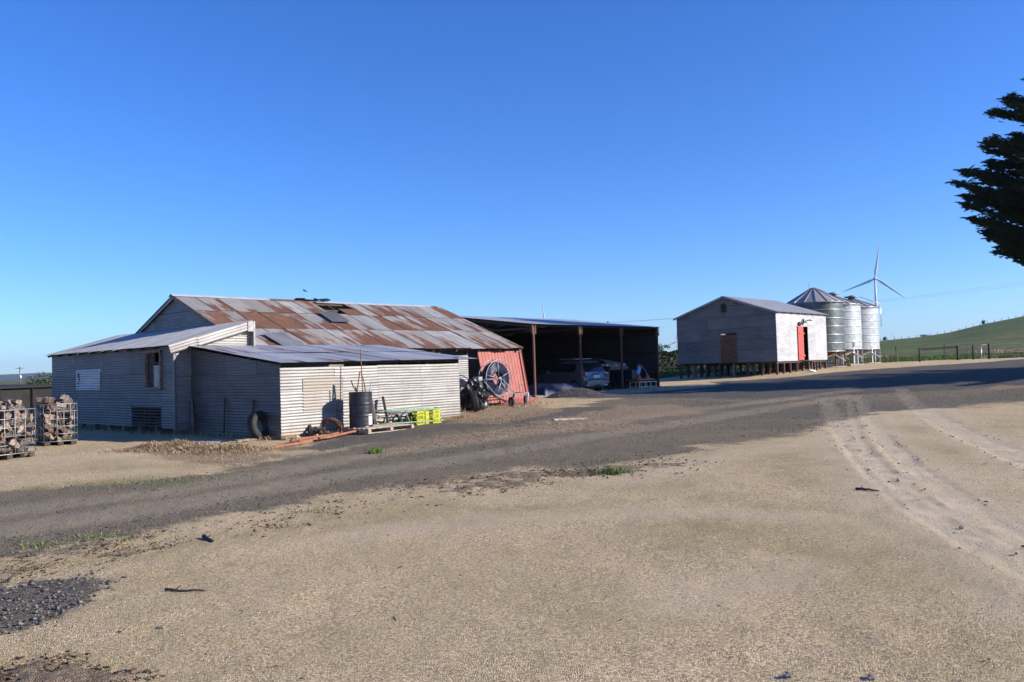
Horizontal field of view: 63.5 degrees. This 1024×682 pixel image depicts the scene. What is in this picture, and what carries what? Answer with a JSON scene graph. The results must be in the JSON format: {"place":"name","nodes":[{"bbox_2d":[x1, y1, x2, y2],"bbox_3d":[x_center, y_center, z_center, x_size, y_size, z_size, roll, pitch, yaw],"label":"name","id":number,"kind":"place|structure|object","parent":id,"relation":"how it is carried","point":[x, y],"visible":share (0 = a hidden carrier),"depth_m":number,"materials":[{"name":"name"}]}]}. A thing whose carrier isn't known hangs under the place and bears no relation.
{"place":"outdoors","nodes":[
{"label":"outdoors","id":0,"kind":"place"},
{"bbox_2d":[0,372,51,381],"bbox_3d":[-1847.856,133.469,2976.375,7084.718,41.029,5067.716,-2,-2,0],"label":"hills","id":1,"kind":"structure","parent":0,"point":[8,377],"depth_m":2638.27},
{"bbox_2d":[0,568,133,634],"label":"dark gravel","id":2,"kind":"structure","parent":0,"point":[57,607],"depth_m":6.07,"materials":[{"name":"gravel"}]},
{"bbox_2d":[0,316,1023,681],"bbox_3d":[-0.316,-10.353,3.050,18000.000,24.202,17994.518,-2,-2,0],"label":"ground","id":3,"kind":"structure","parent":0,"point":[712,536],"depth_m":7.34,"materials":[{"name":"gravel"}]},
{"bbox_2d":[0,408,35,458],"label":"wire cage","id":4,"kind":"object","parent":3,"relation":"on","point":[4,455],"visible":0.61,"depth_m":17.08,"materials":[{"name":"metal"}]},
{"bbox_2d":[0,411,11,418],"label":"firewood log","id":5,"kind":"object","parent":4,"relation":"in","point":[8,415],"visible":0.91,"depth_m":16.90,"materials":[{"name":"wood"}]},
{"bbox_2d":[6,406,24,412],"bbox_3d":[-10.330,1.429,17.194,0.140,0.133,0.338,28,13,26],"label":"firewood log","id":6,"kind":"object","parent":5,"relation":"on","point":[12,408],"visible":0.77,"depth_m":17.16,"materials":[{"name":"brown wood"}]},
{"bbox_2d":[0,447,12,452],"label":"firewood log","id":7,"kind":"object","parent":4,"relation":"in","point":[8,449],"visible":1,"depth_m":16.91,"materials":[{"name":"wood"}]},
{"bbox_2d":[0,440,16,447],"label":"firewood log","id":8,"kind":"object","parent":7,"relation":"on","point":[9,443],"visible":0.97,"depth_m":16.90,"materials":[{"name":"wood"}]},
{"bbox_2d":[6,431,20,437],"bbox_3d":[-10.323,1.895,17.088,0.191,0.131,0.289,42,30,27],"label":"firewood log","id":9,"kind":"object","parent":4,"relation":"in","point":[11,433],"visible":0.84,"depth_m":17.03,"materials":[{"name":"wood"}]},
{"bbox_2d":[8,420,18,426],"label":"firewood log","id":10,"kind":"object","parent":9,"relation":"on","point":[11,423],"visible":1,"depth_m":17.01,"materials":[{"name":"wood"}]},
{"bbox_2d":[8,410,19,419],"bbox_3d":[-10.342,1.534,17.177,0.312,0.222,0.120,-3,-2,29],"label":"firewood log","id":11,"kind":"object","parent":10,"relation":"on","point":[17,413],"visible":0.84,"depth_m":17.09,"materials":[{"name":"wood"}]},
{"bbox_2d":[12,424,23,432],"bbox_3d":[-10.293,1.831,17.155,0.275,0.151,0.204,-3,24,20],"label":"firewood log","id":12,"kind":"object","parent":4,"relation":"in","point":[20,428],"visible":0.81,"depth_m":17.10,"materials":[{"name":"wood"}]},
{"bbox_2d":[16,442,27,457],"bbox_3d":[-10.232,2.238,17.230,0.157,0.345,0.140,-28,29,-20],"label":"firewood log","id":13,"kind":"object","parent":4,"relation":"in","point":[21,449],"visible":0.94,"depth_m":17.21,"materials":[{"name":"wood"}]},
{"bbox_2d":[20,437,32,443],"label":"firewood log","id":14,"kind":"object","parent":13,"relation":"on","point":[28,439],"visible":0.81,"depth_m":17.38,"materials":[{"name":"brown wood"}]},
{"bbox_2d":[23,422,34,427],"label":"firewood log","id":15,"kind":"object","parent":4,"relation":"in","point":[30,425],"visible":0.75,"depth_m":17.42,"materials":[{"name":"brown wood"}]},
{"bbox_2d":[15,417,23,423],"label":"firewood log","id":16,"kind":"object","parent":15,"relation":"on","point":[20,421],"visible":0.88,"depth_m":17.15,"materials":[{"name":"brown wood"}]},
{"bbox_2d":[23,413,32,422],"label":"firewood log","id":17,"kind":"object","parent":16,"relation":"on","point":[29,419],"visible":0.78,"depth_m":17.30,"materials":[{"name":"brown wood"}]},
{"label":"firewood log","id":18,"kind":"object","parent":4,"relation":"in","visible":0},
{"bbox_2d":[6,400,15,407],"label":"firewood log","id":19,"kind":"object","parent":18,"relation":"on","point":[9,403],"visible":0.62,"depth_m":17.16,"materials":[{"name":"brown wood"}]},
{"bbox_2d":[3,399,21,404],"bbox_3d":[-10.450,1.263,17.299,0.356,0.121,0.172,2,17,19],"label":"firewood log","id":20,"kind":"object","parent":19,"relation":"on","point":[16,402],"visible":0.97,"depth_m":17.25,"materials":[{"name":"brown wood"}]},
{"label":"firewood log","id":21,"kind":"object","parent":4,"relation":"in","visible":0},
{"bbox_2d":[10,442,20,448],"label":"firewood log","id":22,"kind":"object","parent":21,"relation":"on","point":[16,446],"visible":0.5,"depth_m":17.03,"materials":[{"name":"brown wood"}]},
{"bbox_2d":[16,367,23,383],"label":"utility pole","id":23,"kind":"object","parent":3,"relation":"on","point":[20,376],"visible":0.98,"depth_m":299.78,"materials":[{"name":"beige paint"}]},
{"bbox_2d":[0,384,51,420],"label":"fence","id":24,"kind":"object","parent":3,"relation":"on","point":[26,394],"visible":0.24,"depth_m":32.06,"materials":[{"name":"metal"}]},
{"bbox_2d":[23,372,51,383],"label":"round bush","id":25,"kind":"object","parent":3,"relation":"on","point":[45,381],"visible":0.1,"depth_m":61.68,"materials":[{"name":"green plant"}]},
{"bbox_2d":[33,403,77,445],"bbox_3d":[-11.310,2.047,20.468,0.761,1.004,1.021,0,-2,-42],"label":"wire cage","id":26,"kind":"object","parent":3,"relation":"on","point":[43,442],"visible":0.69,"depth_m":20.21,"materials":[{"name":"metal"}]},
{"bbox_2d":[51,416,60,422],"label":"firewood log","id":27,"kind":"object","parent":26,"relation":"in","point":[57,418],"visible":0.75,"depth_m":20.06,"materials":[{"name":"brown wood"}]},
{"bbox_2d":[61,425,68,432],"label":"firewood log","id":28,"kind":"object","parent":26,"relation":"in","point":[64,429],"visible":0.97,"depth_m":20.15,"materials":[{"name":"brown wood"}]},
{"bbox_2d":[164,585,205,591],"bbox_3d":[-2.416,1.839,6.133,0.336,0.032,0.077,-2,-2,18],"label":"fallen stick","id":29,"kind":"object","parent":3,"relation":"on","point":[173,589],"visible":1,"depth_m":6.11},
{"bbox_2d":[83,439,293,454],"bbox_3d":[-6.834,2.216,17.732,5.208,0.241,2.344,-2,-2,23],"label":"straw mound","id":30,"kind":"object","parent":3,"relation":"on","point":[173,446],"visible":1,"depth_m":17.46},
{"bbox_2d":[201,534,214,541],"bbox_3d":[-2.916,1.902,7.982,0.076,0.042,0.329,-1,-2,-36],"label":"fallen stick","id":31,"kind":"object","parent":3,"relation":"on","point":[205,536],"visible":1,"depth_m":7.99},
{"bbox_2d":[223,398,225,435],"bbox_3d":[-7.405,1.974,21.282,0.043,1.033,0.112,-2,-2,23],"label":"steel picket","id":32,"kind":"object","parent":3,"relation":"on","point":[224,417],"visible":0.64,"depth_m":21.26,"materials":[{"name":"black metal"}]},
{"bbox_2d":[234,438,267,441],"bbox_3d":[-6.164,2.343,19.670,0.135,0.080,1.011,-3,-2,30],"label":"loose board","id":33,"kind":"object","parent":3,"relation":"on","point":[247,439],"visible":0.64,"depth_m":19.46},
{"bbox_2d":[247,411,268,439],"bbox_3d":[-6.075,2.038,19.898,0.195,0.700,0.700,-15,-6,21],"label":"old tyre","id":34,"kind":"object","parent":3,"relation":"on","point":[253,418],"visible":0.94,"depth_m":19.73,"materials":[{"name":"rubber"}]},
{"bbox_2d":[44,294,523,439],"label":"iron shed","id":35,"kind":"structure","parent":3,"relation":"on","point":[290,367],"depth_m":23.82,"materials":[{"name":"metal"}]},
{"bbox_2d":[143,350,162,389],"bbox_3d":[-9.882,0.809,23.150,1.200,1.200,0.435,-3,-2,42],"label":"window frame","id":36,"kind":"structure","parent":35,"relation":"in","point":[155,356],"depth_m":23.13,"materials":[{"name":"wood"}]},
{"bbox_2d":[476,350,529,402],"bbox_3d":[-0.276,1.352,31.763,0.501,1.973,2.541,-3,-2,42],"label":"leaning door","id":37,"kind":"structure","parent":35,"relation":"attached to","point":[513,360],"depth_m":32.10,"materials":[{"name":"red paint"}]},
{"bbox_2d":[290,434,326,441],"bbox_3d":[-4.322,2.269,20.588,0.056,0.099,4.324,-2,-2,17],"label":"rusty pipe","id":38,"kind":"object","parent":3,"relation":"on","point":[303,438],"visible":0.35,"depth_m":19.12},
{"bbox_2d":[265,433,352,450],"bbox_3d":[-4.479,2.243,18.751,0.060,0.096,3.728,-2,-2,17],"label":"rusty pipe","id":39,"kind":"object","parent":3,"relation":"on","point":[291,444],"visible":0.66,"depth_m":17.87,"materials":[{"name":"metal"}]},
{"bbox_2d":[11,458,624,551],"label":"green weeds","id":40,"kind":"object","parent":3,"relation":"on","point":[314,509],"visible":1,"depth_m":9.42,"materials":[{"name":"green plant"}]},
{"bbox_2d":[67,399,572,440],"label":"dead grass","id":41,"kind":"structure","parent":3,"relation":"on","point":[335,430],"depth_m":22.40,"materials":[{"name":"plant"}]},
{"bbox_2d":[298,431,343,441],"bbox_3d":[-4.325,2.243,19.739,0.044,0.076,3.230,-2,-2,13],"label":"rusty pipe","id":42,"kind":"object","parent":3,"relation":"on","point":[321,436],"visible":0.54,"depth_m":19.44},
{"bbox_2d":[308,424,335,434],"bbox_3d":[-4.667,2.190,20.098,0.713,0.349,0.451,-3,-2,29],"label":"scrap heap","id":43,"kind":"object","parent":3,"relation":"on","point":[319,431],"visible":0.89,"depth_m":20.02,"materials":[{"name":"metal"}]},
{"bbox_2d":[320,418,341,432],"bbox_3d":[-4.418,2.136,20.141,0.565,0.550,0.244,-2,-2,0],"label":"wire coil","id":44,"kind":"object","parent":3,"relation":"on","point":[328,420],"visible":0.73,"depth_m":20.15,"materials":[{"name":"metal"}]},
{"bbox_2d":[318,429,373,439],"bbox_3d":[-3.848,2.198,19.936,0.060,0.114,2.836,-2,-2,21],"label":"rusty pipe","id":45,"kind":"object","parent":3,"relation":"on","point":[337,435],"visible":0.64,"depth_m":19.32,"materials":[{"name":"metal"}]},
{"bbox_2d":[123,405,605,467],"bbox_3d":[-1.305,2.215,21.814,9.925,0.147,17.252,-3,-2,36],"label":"dry straw","id":46,"kind":"object","parent":3,"relation":"on","point":[513,411],"visible":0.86,"depth_m":17.96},
{"bbox_2d":[364,447,385,453],"bbox_3d":[-2.592,2.056,15.662,0.426,0.134,0.496,-2,-2,0],"label":"grass tuft","id":47,"kind":"object","parent":3,"relation":"on","point":[372,451],"visible":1,"depth_m":15.61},
{"bbox_2d":[372,399,377,424],"bbox_3d":[-3.558,1.910,21.382,0.102,0.828,0.340,0,-2,-44],"label":"short post","id":48,"kind":"object","parent":3,"relation":"on","point":[374,415],"visible":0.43,"depth_m":21.35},
{"bbox_2d":[342,423,413,433],"bbox_3d":[-3.367,2.194,20.796,1.000,0.130,1.557,-3,-2,38],"label":"timber pallet","id":49,"kind":"object","parent":3,"relation":"on","point":[382,427],"visible":0.83,"depth_m":20.50,"materials":[{"name":"wood"}]},
{"bbox_2d":[348,391,372,427],"bbox_3d":[-3.765,1.708,20.590,0.600,0.882,0.600,-2,-2,0],"label":"steel drum","id":50,"kind":"object","parent":49,"relation":"on","point":[360,410],"visible":0.99,"depth_m":20.34,"materials":[{"name":"paint"}]},
{"bbox_2d":[357,372,365,391],"bbox_3d":[-3.768,1.146,20.639,0.306,0.772,0.051,-1,-2,-13],"label":"bent bar","id":51,"kind":"object","parent":50,"relation":"in","point":[358,381],"visible":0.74,"depth_m":20.63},
{"bbox_2d":[360,349,362,391],"bbox_3d":[-3.792,1.170,20.791,0.079,1.933,0.170,-2,-2,12],"label":"steel rod","id":52,"kind":"object","parent":50,"relation":"in","point":[361,370],"visible":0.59,"depth_m":20.84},
{"bbox_2d":[382,396,388,422],"bbox_3d":[-3.303,1.883,21.663,0.102,0.867,0.350,0,-2,-44],"label":"short post","id":53,"kind":"object","parent":3,"relation":"on","point":[384,406],"visible":0.64,"depth_m":21.66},
{"bbox_2d":[375,407,443,423],"bbox_3d":[-2.764,2.025,22.206,0.470,0.473,2.152,-3,-2,42],"label":"trolley frame","id":54,"kind":"object","parent":3,"relation":"on","point":[406,416],"visible":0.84,"depth_m":21.99,"materials":[{"name":"green paint"}]},
{"bbox_2d":[410,411,424,424],"bbox_3d":[-2.553,2.078,22.320,0.300,0.368,0.280,-3,-2,42],"label":"yellow crate","id":55,"kind":"object","parent":3,"relation":"on","point":[420,415],"visible":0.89,"depth_m":22.24,"materials":[{"name":"plastic"}]},
{"bbox_2d":[419,410,428,423],"bbox_3d":[-2.400,2.073,22.492,0.300,0.368,0.110,-3,-2,42],"label":"yellow crate","id":56,"kind":"object","parent":3,"relation":"on","point":[427,415],"visible":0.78,"depth_m":22.41,"materials":[{"name":"plastic"}]},
{"bbox_2d":[428,409,440,422],"bbox_3d":[-2.160,2.067,22.733,0.300,0.368,0.300,-3,-2,42],"label":"yellow crate","id":57,"kind":"object","parent":3,"relation":"on","point":[437,413],"visible":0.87,"depth_m":22.65,"materials":[{"name":"plastic"}]},
{"bbox_2d":[460,378,488,410],"bbox_3d":[-1.296,1.833,28.040,1.053,1.141,0.835,-2,-2,0],"label":"black bundle","id":58,"kind":"object","parent":3,"relation":"on","point":[473,384],"visible":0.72,"depth_m":27.84,"materials":[{"name":"plastic"}]},
{"bbox_2d":[470,390,479,411],"bbox_3d":[-1.234,1.989,27.300,0.195,0.700,0.700,-12,0,-10],"label":"old tyre","id":59,"kind":"object","parent":3,"relation":"on","point":[474,401],"visible":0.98,"depth_m":27.05,"materials":[{"name":"rubber"}]},
{"bbox_2d":[473,359,535,407],"bbox_3d":[-0.239,1.518,29.924,1.156,1.714,2.923,-3,-2,42],"label":"hose reel cart","id":60,"kind":"object","parent":3,"relation":"on","point":[487,378],"visible":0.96,"depth_m":29.69,"materials":[{"name":"grey metal"}]},
{"bbox_2d":[0,379,1023,634],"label":"road stones","id":61,"kind":"object","parent":3,"relation":"on","point":[384,481],"visible":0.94,"depth_m":12.63,"materials":[{"name":"grey stone"}]},
{"bbox_2d":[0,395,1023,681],"bbox_3d":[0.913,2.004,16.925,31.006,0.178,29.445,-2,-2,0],"label":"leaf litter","id":62,"kind":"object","parent":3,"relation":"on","point":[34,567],"visible":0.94,"depth_m":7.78,"materials":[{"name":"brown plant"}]},
{"bbox_2d":[500,397,537,405],"bbox_3d":[0.287,2.304,31.699,0.050,0.210,2.410,-3,-2,37],"label":"dull red board","id":63,"kind":"object","parent":3,"relation":"on","point":[522,400],"visible":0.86,"depth_m":31.76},
{"bbox_2d":[414,316,659,396],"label":"machinery shed","id":64,"kind":"structure","parent":3,"relation":"on","point":[546,344],"depth_m":48.05,"materials":[{"name":"metal"}]},
{"bbox_2d":[528,380,579,396],"bbox_3d":[1.971,2.275,39.988,1.500,0.747,3.100,-3,-2,42],"label":"blue tarpaulin","id":65,"kind":"object","parent":3,"relation":"on","point":[545,388],"visible":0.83,"depth_m":39.25,"materials":[{"name":"plastic"}]},
{"bbox_2d":[552,418,586,419],"bbox_3d":[1.515,2.057,21.812,0.958,0.057,0.171,-1,-2,-20],"label":"pale plank","id":66,"kind":"object","parent":3,"relation":"on","point":[568,418],"visible":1,"depth_m":21.75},
{"bbox_2d":[536,358,608,389],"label":"parked car","id":67,"kind":"object","parent":3,"relation":"on","point":[595,374],"visible":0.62,"depth_m":43.81,"materials":[{"name":"silver metal"}]},
{"bbox_2d":[543,388,612,397],"bbox_3d":[3.031,2.318,37.038,4.400,0.470,3.200,-2,-2,0],"label":"gravel heap","id":68,"kind":"object","parent":3,"relation":"on","point":[576,392],"visible":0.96,"depth_m":36.43,"materials":[{"name":"gravel"}]},
{"bbox_2d":[536,386,667,396],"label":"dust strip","id":69,"kind":"object","parent":3,"relation":"on","point":[620,389],"visible":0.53,"depth_m":43.52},
{"bbox_2d":[580,465,633,475],"bbox_3d":[1.343,1.771,11.278,0.815,0.116,0.552,-2,-2,0],"label":"grass tuft","id":70,"kind":"object","parent":3,"relation":"on","point":[608,471],"visible":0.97,"depth_m":11.30,"materials":[{"name":"plant"}]},
{"bbox_2d":[587,366,627,389],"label":"flat trailer","id":71,"kind":"object","parent":3,"relation":"on","point":[608,386],"visible":0.36,"depth_m":45.51,"materials":[{"name":"metal"}]},
{"bbox_2d":[601,363,625,365],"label":"timber pallet","id":72,"kind":"object","parent":71,"relation":"on","point":[618,364],"visible":0.74,"depth_m":45.33,"materials":[{"name":"beige paint"}]},
{"bbox_2d":[594,358,620,362],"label":"grey cover","id":73,"kind":"object","parent":72,"relation":"on","point":[607,361],"visible":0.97,"depth_m":45.02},
{"bbox_2d":[629,381,656,387],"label":"steel bench","id":74,"kind":"object","parent":3,"relation":"on","point":[645,383],"visible":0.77,"depth_m":45.49,"materials":[{"name":"beige paint"}]},
{"bbox_2d":[624,364,653,381],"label":"red machine","id":75,"kind":"object","parent":74,"relation":"on","point":[633,375],"visible":1,"depth_m":45.12,"materials":[{"name":"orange metal"}]},
{"bbox_2d":[658,344,669,349],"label":"gum tree","id":76,"kind":"object","parent":3,"relation":"on","point":[664,346],"visible":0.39,"depth_m":149.95,"materials":[{"name":"green plant"}]},
{"bbox_2d":[659,349,829,370],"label":"dark hedge","id":77,"kind":"object","parent":3,"relation":"on","point":[668,360],"visible":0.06,"depth_m":74.51,"materials":[{"name":"green plant"}]},
{"bbox_2d":[673,296,827,378],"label":"stilted shed","id":78,"kind":"structure","parent":3,"relation":"on","point":[722,331],"depth_m":57.74,"materials":[{"name":"metal"}]},
{"bbox_2d":[720,334,736,362],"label":"rusty door","id":79,"kind":"structure","parent":78,"relation":"in","point":[728,342],"depth_m":57.31,"materials":[{"name":"metal"}]},
{"bbox_2d":[797,326,805,359],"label":"sliding door","id":80,"kind":"structure","parent":78,"relation":"in","point":[800,328],"depth_m":57.76,"materials":[{"name":"red paint"}]},
{"bbox_2d":[784,671,792,677],"bbox_3d":[1.373,1.663,4.114,0.039,0.025,0.040,0,-2,-43],"label":"dark stone","id":81,"kind":"object","parent":3,"relation":"on","point":[787,674],"visible":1,"depth_m":4.11,"materials":[{"name":"grey stone"}]},
{"bbox_2d":[607,282,1022,322],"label":"power line","id":82,"kind":"object","parent":3,"relation":"on","point":[868,301],"visible":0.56,"depth_m":90.68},
{"bbox_2d":[787,282,846,367],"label":"grain silo","id":83,"kind":"object","parent":3,"relation":"on","point":[819,300],"visible":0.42,"depth_m":64.22,"materials":[{"name":"metal"}]},
{"bbox_2d":[818,292,863,365],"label":"grain silo","id":84,"kind":"object","parent":3,"relation":"on","point":[852,327],"visible":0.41,"depth_m":69.07,"materials":[{"name":"metal"}]},
{"bbox_2d":[828,295,881,364],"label":"grain silo","id":85,"kind":"object","parent":3,"relation":"on","point":[870,327],"visible":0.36,"depth_m":74.08,"materials":[{"name":"metal"}]},
{"bbox_2d":[855,486,878,490],"bbox_3d":[3.915,1.626,9.096,0.068,0.045,0.263,-1,-2,-36],"label":"fallen stick","id":86,"kind":"object","parent":3,"relation":"on","point":[859,488],"visible":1,"depth_m":9.11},
{"bbox_2d":[867,674,874,679],"bbox_3d":[1.750,1.644,4.035,0.039,0.025,0.040,0,-2,-43],"label":"dark stone","id":87,"kind":"object","parent":3,"relation":"on","point":[870,677],"visible":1,"depth_m":4.03,"materials":[{"name":"grey stone"}]},
{"bbox_2d":[843,245,902,305],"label":"wind turbine","id":88,"kind":"object","parent":3,"relation":"on","point":[875,279],"visible":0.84,"depth_m":1148.86,"materials":[{"name":"white paint"}]},
{"bbox_2d":[841,348,1023,359],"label":"dry pasture","id":89,"kind":"structure","parent":3,"relation":"on","point":[1013,350],"depth_m":96.23,"materials":[{"name":"plant"}]},
{"bbox_2d":[918,346,958,361],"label":"rail fence","id":90,"kind":"object","parent":3,"relation":"on","point":[956,347],"visible":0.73,"depth_m":70.93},
{"bbox_2d":[868,346,1023,358],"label":"wire fence","id":91,"kind":"object","parent":3,"relation":"on","point":[967,350],"visible":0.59,"depth_m":77.08,"materials":[{"name":"metal"}]},
{"bbox_2d":[972,343,990,359],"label":"wire gate","id":92,"kind":"structure","parent":3,"relation":"on","point":[988,352],"depth_m":71.64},
{"bbox_2d":[945,78,1023,265],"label":"cypress tree","id":93,"kind":"object","parent":3,"relation":"on","point":[1005,198],"visible":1,"depth_m":40.26,"materials":[{"name":"green plant"}]},
{"bbox_2d":[0,0,1023,374],"label":"sky","id":94,"kind":"structure","parent":0,"point":[617,161],"materials":[{"name":"blue"}]},
{"bbox_2d":[659,352,1023,377],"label":"paddock grass","id":95,"kind":"structure","parent":0,"point":[670,373],"depth_m":77.34,"materials":[{"name":"plant"}]},
{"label":"firewood log","id":96,"kind":"object","parent":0,"visible":0},
{"bbox_2d":[55,412,62,425],"bbox_3d":[-11.057,1.916,20.192,0.122,0.327,0.107,-11,-10,-34],"label":"firewood log","id":97,"kind":"object","parent":96,"relation":"on","point":[60,423],"visible":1,"depth_m":20.17,"materials":[{"name":"brown wood"}]},
{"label":"firewood log","id":98,"kind":"object","parent":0,"visible":0},
{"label":"firewood log","id":99,"kind":"object","parent":98,"relation":"on","visible":0},
{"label":"firewood log","id":100,"kind":"object","parent":99,"relation":"on","visible":0},
{"bbox_2d":[56,409,68,413],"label":"firewood log","id":101,"kind":"object","parent":100,"relation":"on","point":[66,412],"visible":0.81,"depth_m":20.25,"materials":[{"name":"brown wood"}]},
{"bbox_2d":[55,402,66,408],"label":"firewood log","id":102,"kind":"object","parent":101,"relation":"on","point":[60,406],"visible":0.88,"depth_m":20.26,"materials":[{"name":"brown wood"}]},
{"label":"firewood log","id":103,"kind":"object","parent":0,"visible":0},
{"bbox_2d":[41,398,54,403],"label":"firewood log","id":104,"kind":"object","parent":103,"relation":"on","point":[47,400],"visible":1,"depth_m":20.03,"materials":[{"name":"brown wood"}]},
{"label":"firewood log","id":105,"kind":"object","parent":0,"visible":0},
{"bbox_2d":[53,399,65,403],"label":"firewood log","id":106,"kind":"object","parent":105,"relation":"on","point":[61,401],"visible":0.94,"depth_m":20.28,"materials":[{"name":"brown wood"}]},
{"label":"firewood log","id":107,"kind":"object","parent":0,"visible":0},
{"bbox_2d":[33,397,47,408],"bbox_3d":[-11.599,1.499,20.363,0.222,0.158,0.311,-49,-8,22],"label":"firewood log","id":108,"kind":"object","parent":107,"relation":"on","point":[35,403],"visible":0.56,"depth_m":20.24,"materials":[{"name":"brown wood"}]},
{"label":"firewood log","id":109,"kind":"object","parent":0,"visible":0},
{"bbox_2d":[0,421,12,432],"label":"firewood log","id":110,"kind":"object","parent":109,"relation":"on","point":[7,426],"visible":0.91,"depth_m":16.89,"materials":[{"name":"brown wood"}]},
{"bbox_2d":[0,415,7,427],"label":"firewood log","id":111,"kind":"object","parent":110,"relation":"on","point":[2,421],"visible":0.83,"depth_m":16.89,"materials":[{"name":"brown wood"}]},
{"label":"firewood log","id":112,"kind":"object","parent":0,"visible":0},
{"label":"firewood log","id":113,"kind":"object","parent":112,"relation":"on","visible":0},
{"bbox_2d":[20,432,31,437],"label":"firewood log","id":114,"kind":"object","parent":113,"relation":"on","point":[28,434],"visible":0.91,"depth_m":17.28,"materials":[{"name":"brown wood"}]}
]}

